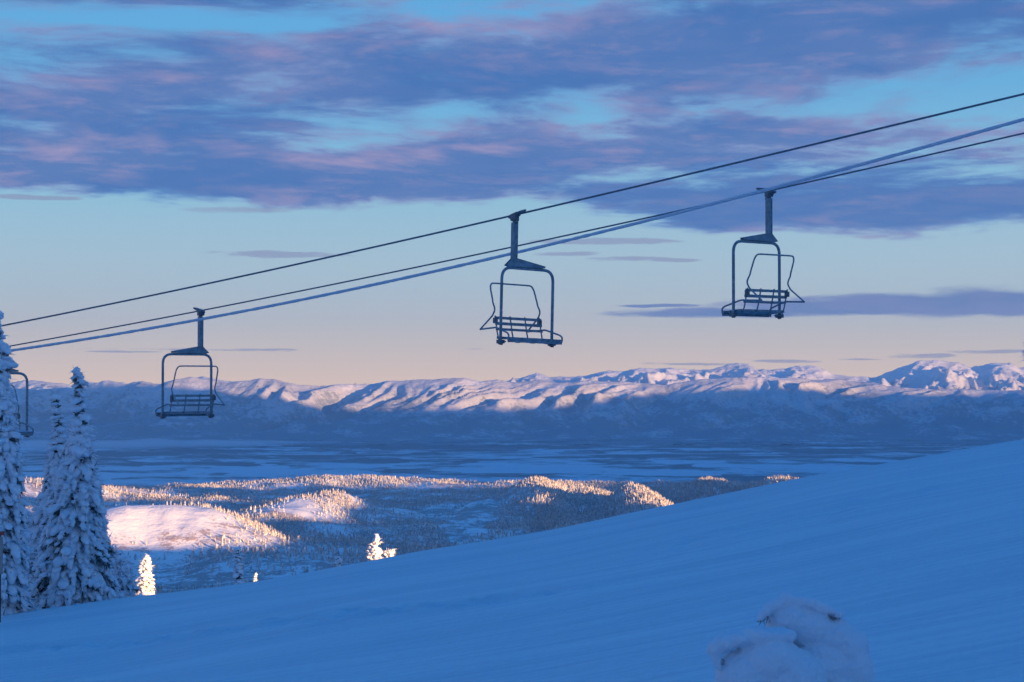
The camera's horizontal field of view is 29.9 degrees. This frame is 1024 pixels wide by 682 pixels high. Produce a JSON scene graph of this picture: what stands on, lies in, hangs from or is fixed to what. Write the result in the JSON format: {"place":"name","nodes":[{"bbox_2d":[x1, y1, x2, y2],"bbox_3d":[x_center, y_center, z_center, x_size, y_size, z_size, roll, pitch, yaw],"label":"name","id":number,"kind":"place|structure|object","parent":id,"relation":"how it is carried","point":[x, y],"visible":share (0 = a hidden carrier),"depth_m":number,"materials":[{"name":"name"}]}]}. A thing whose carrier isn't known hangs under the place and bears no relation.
{"place":"outdoors","nodes":[
{"label":"outdoors","id":0,"kind":"place"},
{"bbox_2d":[18,476,778,593],"bbox_3d":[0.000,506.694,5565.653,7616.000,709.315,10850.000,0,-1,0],"label":"wooded hills","id":1,"kind":"structure","parent":0,"point":[172,531],"depth_m":2198.27,"materials":[{"name":"white snow"}]},
{"bbox_2d":[366,533,395,560],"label":"rime tree","id":2,"kind":"object","parent":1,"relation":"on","point":[376,552],"visible":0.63,"depth_m":249.21,"materials":[{"name":"white wood"}]},
{"bbox_2d":[23,473,800,592],"bbox_3d":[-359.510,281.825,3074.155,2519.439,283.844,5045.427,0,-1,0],"label":"hill woods","id":3,"kind":"object","parent":1,"relation":"on","point":[606,493],"visible":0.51,"depth_m":3223.68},
{"bbox_2d":[0,439,1023,681],"bbox_3d":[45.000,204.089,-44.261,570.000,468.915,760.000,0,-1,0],"label":"snow slope","id":4,"kind":"structure","parent":0,"point":[912,569],"depth_m":28.55,"materials":[{"name":"snow"}]},
{"bbox_2d":[0,531,3,621],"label":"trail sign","id":5,"kind":"object","parent":4,"relation":"on","point":[1,553],"visible":0.95,"depth_m":45.88,"materials":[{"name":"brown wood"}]},
{"bbox_2d":[0,311,37,615],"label":"snowy fir","id":6,"kind":"object","parent":4,"relation":"on","point":[15,516],"visible":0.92,"depth_m":50.09,"materials":[{"name":"white plant"}]},
{"bbox_2d":[23,586,35,610],"bbox_3d":[-13.447,7.157,51.801,1.349,1.736,1.386,0,-1,0],"label":"fir","id":7,"kind":"object","parent":4,"relation":"on","point":[31,606],"visible":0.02,"depth_m":51.77,"materials":[{"name":"white plant"}]},
{"bbox_2d":[26,394,68,599],"bbox_3d":[-13.630,5.405,57.334,2.923,7.869,2.890,0,-1,0],"label":"snowy fir","id":8,"kind":"object","parent":4,"relation":"on","point":[56,443],"visible":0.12,"depth_m":57.23,"materials":[{"name":"white plant"}]},
{"bbox_2d":[28,366,124,609],"bbox_3d":[-12.243,4.629,53.835,3.052,7.942,3.122,0,-1,-15],"label":"snowy fir","id":9,"kind":"object","parent":4,"relation":"on","point":[74,558],"visible":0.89,"depth_m":53.40,"materials":[{"name":"white plant"}]},
{"bbox_2d":[112,548,140,597],"bbox_3d":[-12.659,8.005,61.851,1.571,2.714,1.606,0,-1,0],"label":"fir","id":10,"kind":"object","parent":4,"relation":"on","point":[123,568],"visible":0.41,"depth_m":61.61,"materials":[{"name":"white plant"}]},
{"bbox_2d":[135,554,155,594],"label":"snowy fir","id":11,"kind":"object","parent":4,"relation":"on","point":[146,582],"visible":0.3,"depth_m":248.69,"materials":[{"name":"white plant"}]},
{"bbox_2d":[232,547,246,584],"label":"snowy fir","id":12,"kind":"object","parent":4,"relation":"on","point":[238,570],"visible":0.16,"depth_m":111.47,"materials":[{"name":"white plant"}]},
{"bbox_2d":[253,572,257,581],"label":"snowy fir","id":13,"kind":"object","parent":4,"relation":"on","point":[255,577],"visible":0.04,"depth_m":249.22,"materials":[{"name":"white plant"}]},
{"bbox_2d":[335,556,342,566],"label":"snowy fir","id":14,"kind":"object","parent":4,"relation":"on","point":[338,562],"visible":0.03,"depth_m":119.85,"materials":[{"name":"white plant"}]},
{"bbox_2d":[706,591,873,681],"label":"rime caked sapling","id":15,"kind":"object","parent":4,"relation":"on","point":[800,638],"visible":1,"depth_m":13.80,"materials":[{"name":"white wood"}]},
{"bbox_2d":[0,0,1023,385],"label":"sky","id":16,"kind":"structure","parent":0,"point":[148,147],"materials":[{"name":"blue"}]},
{"bbox_2d":[2,93,1023,326],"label":"haul rope","id":17,"kind":"object","parent":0,"point":[863,132],"visible":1,"depth_m":45.77,"materials":[{"name":"metal"}]},
{"bbox_2d":[9,369,33,436],"bbox_3d":[-14.943,1.174,55.791,1.752,3.269,1.317,1,-2,-38],"label":"chairlift chair","id":18,"kind":"object","parent":17,"relation":"hanging from","point":[26,433],"visible":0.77,"depth_m":56.04,"materials":[{"name":"metal"}]},
{"bbox_2d":[480,209,562,346],"bbox_3d":[0.226,-1.506,46.793,1.752,3.269,1.317,3,-3,-38],"label":"chairlift chair","id":19,"kind":"object","parent":17,"relation":"hanging from","point":[514,262],"visible":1,"depth_m":46.46,"materials":[{"name":"metal"}]},
{"bbox_2d":[18,438,1011,486],"bbox_3d":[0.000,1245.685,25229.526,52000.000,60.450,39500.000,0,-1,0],"label":"valley floor","id":20,"kind":"structure","parent":0,"point":[157,465],"depth_m":16959.86,"materials":[{"name":"snow"}]},
{"bbox_2d":[9,132,1023,346],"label":"haul rope","id":21,"kind":"object","parent":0,"point":[525,243],"visible":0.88,"depth_m":51.06,"materials":[{"name":"metal"}]},
{"bbox_2d":[155,307,224,418],"bbox_3d":[-9.323,0.622,55.845,1.752,3.269,1.318,1,-2,-38],"label":"chairlift chair","id":22,"kind":"object","parent":21,"relation":"hanging from","point":[199,350],"visible":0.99,"depth_m":55.95,"materials":[{"name":"metal"}]},
{"bbox_2d":[721,188,804,318],"bbox_3d":[6.140,-2.187,46.807,1.752,3.269,1.318,1,-2,-38],"label":"chairlift chair","id":23,"kind":"object","parent":21,"relation":"hanging from","point":[768,237],"visible":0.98,"depth_m":46.93,"materials":[{"name":"metal"}]},
{"bbox_2d":[10,360,1023,389],"bbox_3d":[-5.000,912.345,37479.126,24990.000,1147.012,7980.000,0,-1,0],"label":"snowy peaks","id":24,"kind":"object","parent":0,"point":[937,374],"visible":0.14,"depth_m":39434.22,"materials":[{"name":"white snow"}]},
{"bbox_2d":[10,118,1023,351],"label":"frosted cable","id":25,"kind":"object","parent":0,"point":[593,233],"visible":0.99,"depth_m":47.84,"materials":[{"name":"black metal"}]},
{"bbox_2d":[12,376,1023,445],"bbox_3d":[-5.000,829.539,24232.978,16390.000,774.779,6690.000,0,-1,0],"label":"mountain range","id":26,"kind":"structure","parent":0,"point":[442,411],"depth_m":24765.67,"materials":[{"name":"white snow"}]}
]}

